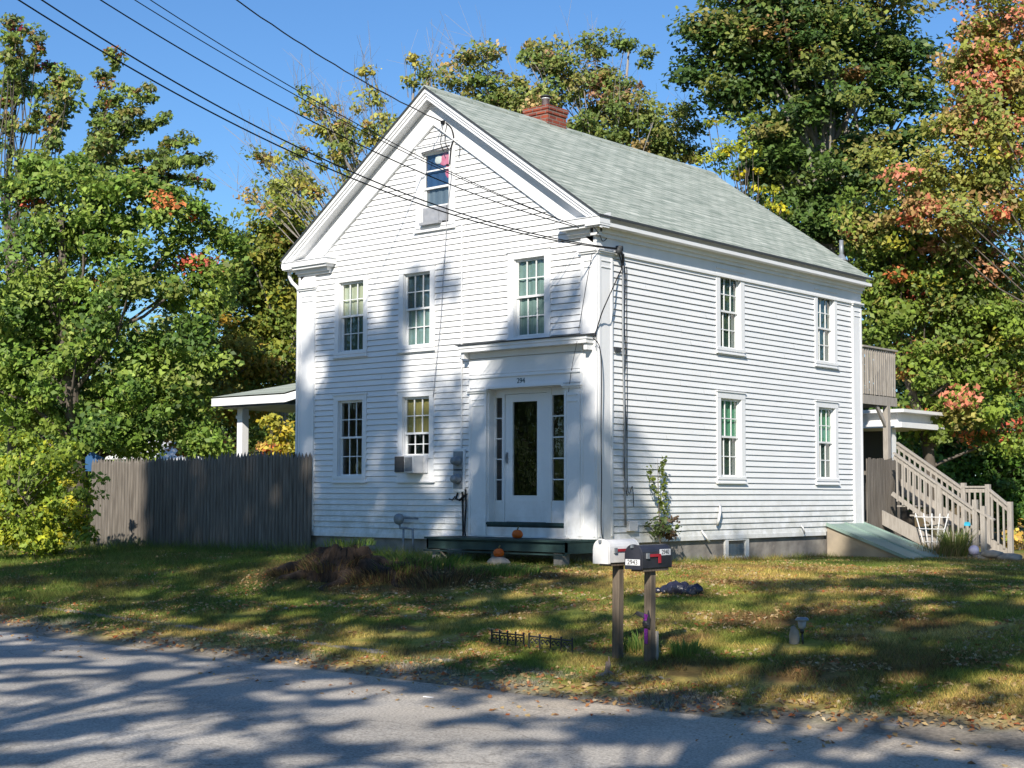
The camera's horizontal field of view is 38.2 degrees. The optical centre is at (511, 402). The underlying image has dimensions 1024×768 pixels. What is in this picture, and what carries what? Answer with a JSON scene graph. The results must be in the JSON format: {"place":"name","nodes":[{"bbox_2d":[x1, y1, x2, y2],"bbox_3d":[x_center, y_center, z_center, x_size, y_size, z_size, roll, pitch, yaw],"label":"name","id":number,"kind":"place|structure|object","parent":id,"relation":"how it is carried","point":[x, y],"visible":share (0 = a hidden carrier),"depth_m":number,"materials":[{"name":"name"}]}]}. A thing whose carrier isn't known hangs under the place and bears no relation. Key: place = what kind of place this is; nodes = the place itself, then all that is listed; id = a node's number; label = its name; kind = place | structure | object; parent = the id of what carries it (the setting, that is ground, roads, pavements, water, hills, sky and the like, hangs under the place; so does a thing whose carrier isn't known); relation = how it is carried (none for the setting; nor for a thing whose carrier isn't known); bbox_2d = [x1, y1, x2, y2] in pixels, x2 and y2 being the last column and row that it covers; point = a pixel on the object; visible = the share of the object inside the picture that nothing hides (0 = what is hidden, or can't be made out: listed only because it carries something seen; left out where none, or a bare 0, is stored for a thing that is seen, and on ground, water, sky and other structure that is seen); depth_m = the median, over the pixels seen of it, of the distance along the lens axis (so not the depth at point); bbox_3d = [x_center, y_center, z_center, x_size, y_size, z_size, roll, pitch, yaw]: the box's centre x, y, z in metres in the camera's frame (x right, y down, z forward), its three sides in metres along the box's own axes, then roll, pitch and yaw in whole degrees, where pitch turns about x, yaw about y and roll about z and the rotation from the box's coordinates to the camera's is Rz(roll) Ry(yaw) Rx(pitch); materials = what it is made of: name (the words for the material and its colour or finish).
{"place":"outdoors","nodes":[
{"label":"outdoors","id":0,"kind":"place"},
{"bbox_2d":[0,631,1023,767],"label":"road","id":1,"kind":"structure","parent":0,"point":[125,707],"depth_m":10.63,"materials":[{"name":"grey asphalt"}]},
{"bbox_2d":[0,497,1023,750],"bbox_3d":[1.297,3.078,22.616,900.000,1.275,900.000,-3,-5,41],"label":"lawn","id":2,"kind":"structure","parent":0,"point":[998,737],"depth_m":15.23,"materials":[{"name":"green plant"}]},
{"bbox_2d":[0,417,90,516],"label":"background tree","id":3,"kind":"object","parent":2,"relation":"on","point":[3,450],"visible":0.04,"depth_m":49.90,"materials":[{"name":"green plant"}]},
{"bbox_2d":[0,425,110,559],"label":"yellow shrub","id":4,"kind":"object","parent":2,"relation":"on","point":[35,531],"visible":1,"depth_m":27.33,"materials":[{"name":"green plant"}]},
{"bbox_2d":[0,219,114,521],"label":"background tree","id":5,"kind":"object","parent":2,"relation":"on","point":[73,272],"visible":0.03,"depth_m":51.32,"materials":[{"name":"green plant"}]},
{"bbox_2d":[21,410,141,508],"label":"background tree","id":6,"kind":"object","parent":2,"relation":"on","point":[57,437],"depth_m":50.19,"materials":[{"name":"green plant"}]},
{"bbox_2d":[85,452,104,470],"bbox_3d":[-9.360,1.347,33.206,0.356,0.430,0.450,0,-4,-4],"label":"tarp shelter","id":7,"kind":"object","parent":2,"relation":"on","point":[90,457],"visible":0.53,"depth_m":32.99,"materials":[{"name":"blue plastic"}]},
{"bbox_2d":[0,12,217,543],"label":"maple tree","id":8,"kind":"object","parent":2,"relation":"on","point":[101,144],"visible":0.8,"depth_m":35.81,"materials":[{"name":"green plant"}]},
{"bbox_2d":[0,145,259,545],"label":"maple tree","id":9,"kind":"object","parent":2,"relation":"on","point":[59,301],"visible":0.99,"depth_m":33.46,"materials":[{"name":"green plant"}]},
{"bbox_2d":[105,441,201,461],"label":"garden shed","id":10,"kind":"structure","parent":2,"relation":"on","point":[172,452],"depth_m":44.81,"materials":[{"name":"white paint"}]},
{"bbox_2d":[74,295,264,452],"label":"background tree","id":11,"kind":"object","parent":2,"relation":"on","point":[136,323],"visible":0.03,"depth_m":50.91,"materials":[{"name":"green plant"}]},
{"bbox_2d":[90,450,311,551],"bbox_3d":[-6.617,2.240,30.074,8.077,2.426,3.575,-10,-11,71],"label":"stockade fence","id":12,"kind":"object","parent":2,"relation":"on","point":[235,499],"visible":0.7,"depth_m":28.76,"materials":[{"name":"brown wood"}]},
{"bbox_2d":[140,311,288,459],"bbox_3d":[-7.764,0.780,37.995,4.111,6.344,2.807,1,-4,-11],"label":"oak tree","id":13,"kind":"object","parent":2,"relation":"on","point":[236,346],"visible":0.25,"depth_m":37.89,"materials":[{"name":"green plant"}]},
{"bbox_2d":[163,436,290,456],"bbox_3d":[-6.971,2.248,36.013,3.006,3.035,1.634,0,-4,8],"label":"bush","id":14,"kind":"object","parent":2,"relation":"on","point":[259,446],"visible":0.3,"depth_m":35.74,"materials":[{"name":"green plant"}]},
{"bbox_2d":[201,382,294,457],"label":"background tree","id":15,"kind":"object","parent":2,"relation":"on","point":[291,417],"visible":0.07,"depth_m":51.05,"materials":[{"name":"green plant"}]},
{"bbox_2d":[183,165,319,456],"bbox_3d":[-6.814,-1.140,40.210,4.326,10.462,3.562,0,-4,-3],"label":"oak tree","id":16,"kind":"object","parent":2,"relation":"on","point":[271,299],"visible":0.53,"depth_m":39.53,"materials":[{"name":"green plant"}]},
{"bbox_2d":[211,383,295,455],"bbox_3d":[-3.679,1.116,29.912,3.037,4.067,3.645,-3,-5,41],"label":"side porch","id":17,"kind":"object","parent":2,"relation":"on","point":[282,398],"visible":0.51,"depth_m":29.42,"materials":[{"name":"white wood"}]},
{"bbox_2d":[232,435,294,456],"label":"background tree","id":18,"kind":"object","parent":2,"relation":"on","point":[234,449],"visible":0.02,"depth_m":51.04,"materials":[{"name":"green plant"}]},
{"bbox_2d":[256,413,294,456],"bbox_3d":[-5.090,1.880,32.913,1.272,3.267,0.860,0,-4,6],"label":"bush","id":19,"kind":"object","parent":2,"relation":"on","point":[282,433],"visible":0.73,"depth_m":32.88,"materials":[{"name":"yellow plant"}]},
{"bbox_2d":[264,557,305,577],"bbox_3d":[-3.113,2.404,21.599,1.119,0.297,1.186,-3,-5,41],"label":"weed patch","id":20,"kind":"object","parent":2,"relation":"on","point":[274,572],"visible":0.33,"depth_m":21.40,"materials":[{"name":"green plant"}]},
{"bbox_2d":[208,20,448,243],"bbox_3d":[-4.679,-2.904,36.834,6.185,13.461,2.325,0,-4,8],"label":"birch tree","id":21,"kind":"object","parent":2,"relation":"on","point":[348,148],"visible":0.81,"depth_m":36.94,"materials":[{"name":"green plant"}]},
{"bbox_2d":[265,544,438,591],"bbox_3d":[-2.316,2.373,21.064,1.546,0.723,3.298,3,-5,-38],"label":"dry brush mound","id":22,"kind":"object","parent":2,"relation":"on","point":[333,553],"visible":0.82,"depth_m":20.88,"materials":[{"name":"brown plant"}]},
{"bbox_2d":[291,545,378,572],"bbox_3d":[-2.541,2.236,21.149,1.282,0.383,1.342,-1,-4,18],"label":"weed patch","id":23,"kind":"object","parent":22,"relation":"on","point":[305,561],"visible":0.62,"depth_m":20.85,"materials":[{"name":"brown plant"}]},
{"bbox_2d":[324,535,377,547],"bbox_3d":[-2.346,2.041,21.524,0.792,0.207,0.825,-3,-5,41],"label":"weed patch","id":24,"kind":"object","parent":22,"relation":"on","point":[342,544],"visible":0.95,"depth_m":21.47,"materials":[{"name":"green plant"}]},
{"bbox_2d":[340,555,437,584],"bbox_3d":[-1.809,2.338,20.743,1.520,0.382,1.436,-1,-4,13],"label":"weed patch","id":25,"kind":"object","parent":2,"relation":"on","point":[354,576],"visible":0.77,"depth_m":20.39,"materials":[{"name":"brown plant"}]},
{"bbox_2d":[365,549,474,576],"bbox_3d":[-1.345,2.291,21.234,1.788,0.374,1.724,-3,-5,41],"label":"weed patch","id":26,"kind":"object","parent":2,"relation":"on","point":[449,562],"visible":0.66,"depth_m":20.90,"materials":[{"name":"brown plant"}]},
{"bbox_2d":[396,561,498,589],"bbox_3d":[-0.895,2.353,20.153,1.489,0.351,1.423,0,-4,-1],"label":"weed patch","id":27,"kind":"object","parent":2,"relation":"on","point":[435,583],"visible":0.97,"depth_m":19.99,"materials":[{"name":"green plant"}]},
{"bbox_2d":[0,601,900,729],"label":"stones","id":28,"kind":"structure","parent":2,"relation":"on","point":[884,725],"depth_m":15.20,"materials":[{"name":"stone"}]},
{"bbox_2d":[454,561,543,577],"bbox_3d":[-0.208,2.322,20.639,1.380,0.190,1.311,-3,-5,41],"label":"weed patch","id":29,"kind":"object","parent":2,"relation":"on","point":[508,570],"visible":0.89,"depth_m":20.44,"materials":[{"name":"green plant"}]},
{"bbox_2d":[487,557,510,564],"bbox_3d":[-0.200,2.478,22.624,0.442,0.227,0.249,-3,-5,41],"label":"rock","id":30,"kind":"object","parent":2,"relation":"on","point":[496,560],"visible":0.51,"depth_m":22.52,"materials":[{"name":"grey stone"}]},
{"bbox_2d":[493,545,503,556],"bbox_3d":[-0.204,2.280,22.642,0.172,0.184,0.167,-3,-5,41],"label":"pumpkin","id":31,"kind":"object","parent":30,"relation":"on","point":[498,552],"visible":1,"depth_m":22.58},
{"bbox_2d":[491,629,524,646],"bbox_3d":[-0.045,2.425,15.023,0.467,0.213,0.024,-3,-5,43],"label":"lawn edging","id":32,"kind":"object","parent":2,"relation":"on","point":[507,633],"visible":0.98,"depth_m":15.01,"materials":[{"name":"black plastic"}]},
{"bbox_2d":[423,536,596,565],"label":"entry platform","id":33,"kind":"structure","parent":2,"relation":"on","point":[562,548],"depth_m":22.74,"materials":[{"name":"green paint"}]},
{"bbox_2d":[512,526,522,537],"bbox_3d":[0.083,2.026,23.005,0.176,0.188,0.171,-3,-5,41],"label":"pumpkin","id":34,"kind":"object","parent":33,"relation":"on","point":[517,533],"visible":1,"depth_m":22.94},
{"bbox_2d":[0,548,1023,766],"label":"fallen leaves","id":35,"kind":"object","parent":2,"relation":"on","point":[807,704],"visible":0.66,"depth_m":15.33,"materials":[{"name":"brown plant"}]},
{"bbox_2d":[528,633,572,652],"bbox_3d":[0.378,2.403,14.588,0.024,0.210,0.636,3,-5,-42],"label":"lawn edging","id":36,"kind":"object","parent":2,"relation":"on","point":[549,640],"visible":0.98,"depth_m":14.58,"materials":[{"name":"black plastic"}]},
{"bbox_2d":[420,0,722,167],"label":"birch tree","id":37,"kind":"object","parent":2,"relation":"on","point":[543,60],"visible":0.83,"depth_m":40.67,"materials":[{"name":"green plant"}]},
{"bbox_2d":[595,656,613,676],"bbox_3d":[0.833,2.353,13.136,0.188,0.178,0.120,0,-4,2],"label":"driftwood","id":38,"kind":"object","parent":2,"relation":"on","point":[607,666],"visible":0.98,"depth_m":13.13,"materials":[{"name":"grey wood"}]},
{"bbox_2d":[280,85,945,563],"bbox_3d":[2.017,-1.214,27.875,8.915,9.200,9.082,-3,-5,41],"label":"farmhouse","id":39,"kind":"object","parent":2,"relation":"on","point":[698,329],"visible":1,"depth_m":25.40,"materials":[{"name":"wood"}]},
{"bbox_2d":[18,0,614,248],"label":"overhead wire","id":40,"kind":"object","parent":39,"relation":"attached to","point":[281,146],"visible":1,"depth_m":18.25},
{"bbox_2d":[41,0,616,248],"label":"overhead wire","id":41,"kind":"object","parent":39,"relation":"attached to","point":[297,146],"visible":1,"depth_m":18.46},
{"bbox_2d":[236,0,441,121],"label":"overhead wire","id":42,"kind":"object","parent":39,"relation":"attached to","point":[333,63],"visible":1,"depth_m":22.65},
{"bbox_2d":[330,393,367,482],"bbox_3d":[-2.862,0.647,26.403,0.900,1.590,0.182,-3,-5,41],"label":"window","id":43,"kind":"structure","parent":39,"relation":"in","point":[339,400],"depth_m":26.49,"materials":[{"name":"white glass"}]},
{"bbox_2d":[332,272,369,358],"bbox_3d":[-2.855,-1.539,26.539,0.900,1.490,0.182,-3,-5,41],"label":"window","id":44,"kind":"structure","parent":39,"relation":"in","point":[351,291],"depth_m":26.62,"materials":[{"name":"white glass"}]},
{"bbox_2d":[135,0,576,225],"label":"overhead wire","id":45,"kind":"object","parent":39,"relation":"attached to","point":[339,118],"visible":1,"depth_m":19.27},
{"bbox_2d":[150,0,571,223],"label":"overhead wire","id":46,"kind":"object","parent":39,"relation":"attached to","point":[334,111],"visible":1,"depth_m":19.24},
{"bbox_2d":[394,455,427,472],"bbox_3d":[-1.672,1.056,25.169,0.530,0.310,0.415,-3,-5,41],"label":"air conditioner","id":47,"kind":"object","parent":39,"relation":"attached to","point":[411,463],"visible":1,"depth_m":25.04,"materials":[{"name":"plastic"}]},
{"bbox_2d":[395,388,435,482],"bbox_3d":[-1.615,0.584,25.331,0.910,1.590,0.182,-3,-5,41],"label":"window","id":48,"kind":"structure","parent":39,"relation":"in","point":[416,411],"depth_m":25.39,"materials":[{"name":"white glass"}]},
{"bbox_2d":[396,263,436,353],"bbox_3d":[-1.609,-1.602,25.467,0.910,1.490,0.182,-3,-5,41],"label":"window","id":49,"kind":"structure","parent":39,"relation":"in","point":[416,329],"depth_m":25.54,"materials":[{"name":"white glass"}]},
{"bbox_2d":[413,140,455,233],"bbox_3d":[-1.300,-3.671,25.295,0.960,1.500,0.240,-3,-5,41],"label":"window","id":50,"kind":"structure","parent":39,"relation":"in","point":[427,219],"depth_m":25.36,"materials":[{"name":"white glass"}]},
{"bbox_2d":[505,393,545,521],"bbox_3d":[0.214,0.897,23.879,0.870,2.070,0.098,-3,-5,41],"label":"front door","id":51,"kind":"structure","parent":39,"relation":"in","point":[518,508],"depth_m":23.86,"materials":[{"name":"white wood"}]},
{"bbox_2d":[505,246,551,340],"bbox_3d":[0.304,-1.729,23.823,0.940,1.470,0.182,-3,-5,41],"label":"window","id":52,"kind":"structure","parent":39,"relation":"in","point":[529,275],"depth_m":23.89,"materials":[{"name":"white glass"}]},
{"bbox_2d":[714,266,746,356],"bbox_3d":[3.770,-1.565,25.808,0.182,1.490,0.950,-3,-5,41],"label":"window","id":53,"kind":"structure","parent":39,"relation":"in","point":[730,294],"depth_m":25.92,"materials":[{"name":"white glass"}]},
{"bbox_2d":[715,390,747,483],"bbox_3d":[3.764,0.615,25.672,0.182,1.600,0.950,-3,-5,41],"label":"window","id":54,"kind":"structure","parent":39,"relation":"in","point":[731,439],"depth_m":25.78,"materials":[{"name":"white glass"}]},
{"bbox_2d":[724,538,748,558],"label":"basement window","id":55,"kind":"structure","parent":39,"relation":"in","point":[732,547],"depth_m":25.71,"materials":[{"name":"white glass"}]},
{"bbox_2d":[813,288,839,368],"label":"window","id":56,"kind":"structure","parent":39,"relation":"in","point":[825,311],"depth_m":28.48,"materials":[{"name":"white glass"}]},
{"bbox_2d":[814,400,840,484],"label":"window","id":57,"kind":"structure","parent":39,"relation":"in","point":[827,453],"depth_m":28.35,"materials":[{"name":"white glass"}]},
{"bbox_2d":[862,345,897,459],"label":"balcony","id":58,"kind":"structure","parent":39,"relation":"attached to","point":[879,360],"depth_m":30.02,"materials":[{"name":"brown wood"}]},
{"bbox_2d":[863,409,944,521],"bbox_3d":[8.408,1.841,33.992,2.440,3.196,2.300,-3,-5,41],"label":"porch","id":59,"kind":"object","parent":39,"relation":"attached to","point":[904,420],"visible":0.31,"depth_m":33.45,"materials":[{"name":"white wood"}]},
{"bbox_2d":[593,539,638,657],"bbox_3d":[0.994,1.987,14.041,0.193,1.378,0.532,-3,-5,41],"label":"mailbox","id":60,"kind":"object","parent":2,"relation":"on","point":[609,553],"visible":0.77,"depth_m":14.01,"materials":[{"name":"brown wood"}]},
{"bbox_2d":[593,539,609,563],"bbox_3d":[0.842,1.404,13.904,0.186,0.232,0.024,-3,-5,41],"label":"box door","id":61,"kind":"structure","parent":60,"relation":"in","point":[601,551],"depth_m":13.89,"materials":[{"name":"white metal"}]},
{"bbox_2d":[623,628,662,653],"bbox_3d":[1.251,2.310,14.300,0.498,0.229,0.484,-3,-5,41],"label":"weed patch","id":62,"kind":"object","parent":2,"relation":"on","point":[633,645],"visible":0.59,"depth_m":14.26,"materials":[{"name":"green plant"}]},
{"bbox_2d":[625,544,671,661],"bbox_3d":[1.275,1.992,13.799,0.193,1.337,0.532,-3,-5,41],"label":"mailbox","id":63,"kind":"object","parent":2,"relation":"on","point":[650,560],"visible":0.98,"depth_m":13.78,"materials":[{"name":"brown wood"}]},
{"bbox_2d":[625,544,642,569],"bbox_3d":[1.123,1.429,13.661,0.186,0.232,0.024,-3,-5,41],"label":"box door","id":64,"kind":"structure","parent":63,"relation":"in","point":[636,552],"depth_m":13.64,"materials":[{"name":"black metal"}]},
{"bbox_2d":[634,610,650,643],"bbox_3d":[1.209,2.095,13.785,0.185,0.310,0.039,-2,-4,33],"label":"ribbon bow","id":65,"kind":"object","parent":63,"relation":"attached to","point":[646,619],"visible":1,"depth_m":13.76,"materials":[{"name":"purple fabric"}]},
{"bbox_2d":[644,456,681,543],"bbox_3d":[2.422,1.736,23.602,0.578,1.784,0.705,-3,-5,41],"label":"wall sapling","id":66,"kind":"object","parent":2,"relation":"on","point":[662,528],"visible":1,"depth_m":23.59,"materials":[{"name":"green plant"}]},
{"bbox_2d":[656,580,702,595],"bbox_3d":[2.010,2.264,17.907,0.751,0.225,0.256,-3,-5,41],"label":"plastic bag","id":67,"kind":"object","parent":2,"relation":"on","point":[677,587],"visible":0.79,"depth_m":17.80,"materials":[{"name":"plastic"}]},
{"bbox_2d":[668,638,701,656],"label":"weed patch","id":68,"kind":"object","parent":2,"relation":"on","point":[695,647],"visible":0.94,"depth_m":13.90,"materials":[{"name":"green plant"}]},
{"bbox_2d":[692,111,794,220],"bbox_3d":[5.864,-1.749,37.285,2.652,11.193,1.073,0,-4,-3],"label":"tree","id":69,"kind":"object","parent":2,"relation":"on","point":[724,153],"visible":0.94,"depth_m":37.39,"materials":[{"name":"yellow plant"}]},
{"bbox_2d":[789,626,799,643],"bbox_3d":[2.723,2.278,14.273,0.110,0.243,0.101,-3,-5,41],"label":"rock","id":70,"kind":"object","parent":2,"relation":"on","point":[794,636],"visible":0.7,"depth_m":14.24,"materials":[{"name":"grey stone"}]},
{"bbox_2d":[733,99,860,206],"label":"background tree","id":71,"kind":"object","parent":2,"relation":"on","point":[810,140],"visible":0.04,"depth_m":51.38,"materials":[{"name":"green plant"}]},
{"bbox_2d":[795,617,808,643],"bbox_3d":[2.795,2.224,14.246,0.126,0.306,0.126,2,-4,-27],"label":"path light","id":72,"kind":"object","parent":2,"relation":"on","point":[801,623],"visible":0.96,"depth_m":14.23,"materials":[{"name":"black plastic"}]},
{"bbox_2d":[659,0,958,262],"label":"maple tree","id":73,"kind":"object","parent":2,"relation":"on","point":[749,40],"visible":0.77,"depth_m":38.30,"materials":[{"name":"green plant"}]},
{"bbox_2d":[864,458,901,536],"bbox_3d":[7.465,2.248,29.738,0.065,2.249,1.478,-3,-5,41],"label":"privacy screen","id":74,"kind":"object","parent":2,"relation":"on","point":[880,473],"visible":0.58,"depth_m":29.65,"materials":[{"name":"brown wood"}]},
{"bbox_2d":[862,292,969,526],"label":"background tree","id":75,"kind":"object","parent":2,"relation":"on","point":[906,516],"visible":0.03,"depth_m":51.64,"materials":[{"name":"green plant"}]},
{"bbox_2d":[819,181,1023,537],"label":"maple tree","id":76,"kind":"object","parent":2,"relation":"on","point":[980,356],"visible":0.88,"depth_m":34.02,"materials":[{"name":"green plant"}]},
{"bbox_2d":[915,513,948,545],"bbox_3d":[8.151,2.561,28.693,0.720,0.805,0.027,-3,-5,41],"label":"trellis","id":77,"kind":"object","parent":2,"relation":"on","point":[947,517],"visible":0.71,"depth_m":28.71,"materials":[{"name":"white paint"}]},
{"bbox_2d":[841,0,1023,302],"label":"maple tree","id":78,"kind":"object","parent":2,"relation":"on","point":[994,126],"visible":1,"depth_m":32.64,"materials":[{"name":"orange plant"}]},
{"bbox_2d":[908,540,969,557],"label":"dry perennials","id":79,"kind":"object","parent":2,"relation":"on","point":[939,551],"visible":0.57,"depth_m":27.99,"materials":[{"name":"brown plant"}]},
{"bbox_2d":[869,383,1023,533],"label":"maple tree","id":80,"kind":"object","parent":2,"relation":"on","point":[994,469],"visible":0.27,"depth_m":42.46,"materials":[{"name":"green plant"}]},
{"bbox_2d":[882,442,1013,556],"bbox_3d":[8.537,2.020,29.298,2.477,2.532,0.950,-3,-5,41],"label":"outdoor staircase","id":81,"kind":"structure","parent":2,"relation":"on","point":[983,539],"depth_m":29.10,"materials":[{"name":"brown wood"}]},
{"bbox_2d":[930,525,979,556],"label":"ornamental grass","id":82,"kind":"object","parent":2,"relation":"on","point":[946,540],"depth_m":28.20,"materials":[{"name":"green plant"}]},
{"bbox_2d":[908,189,1023,531],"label":"background tree","id":83,"kind":"object","parent":2,"relation":"on","point":[1014,244],"depth_m":50.84,"materials":[{"name":"green plant"}]},
{"bbox_2d":[968,545,978,555],"bbox_3d":[8.740,2.806,27.980,0.200,0.198,0.199,-3,-5,41],"label":"garden ball","id":84,"kind":"object","parent":2,"relation":"on","point":[973,550],"visible":1,"depth_m":27.91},
{"bbox_2d":[981,550,1002,558],"bbox_3d":[8.927,2.823,27.426,0.450,0.164,0.312,-3,-5,41],"label":"rock","id":85,"kind":"object","parent":2,"relation":"on","point":[993,554],"visible":0.98,"depth_m":27.33,"materials":[{"name":"grey stone"}]},
{"bbox_2d":[997,553,1022,560],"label":"rock","id":86,"kind":"object","parent":2,"relation":"on","point":[1008,556],"visible":0.62,"depth_m":27.09,"materials":[{"name":"grey stone"}]},
{"bbox_2d":[1002,518,1023,549],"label":"bush","id":87,"kind":"object","parent":2,"relation":"on","point":[1018,537],"visible":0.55,"depth_m":32.78,"materials":[{"name":"yellow plant"}]},
{"bbox_3d":[-10.045,-2.667,10.691,2.200,11.200,0.300,-3,-5,41],"label":"utility pole","id":88,"kind":"object","parent":2,"relation":"on","visible":0},
{"bbox_2d":[100,0,578,227],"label":"overhead wire","id":89,"kind":"object","parent":88,"relation":"attached to","point":[317,123],"visible":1,"depth_m":18.95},
{"bbox_2d":[0,0,1023,486],"label":"sky","id":90,"kind":"structure","parent":0,"point":[331,29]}
]}

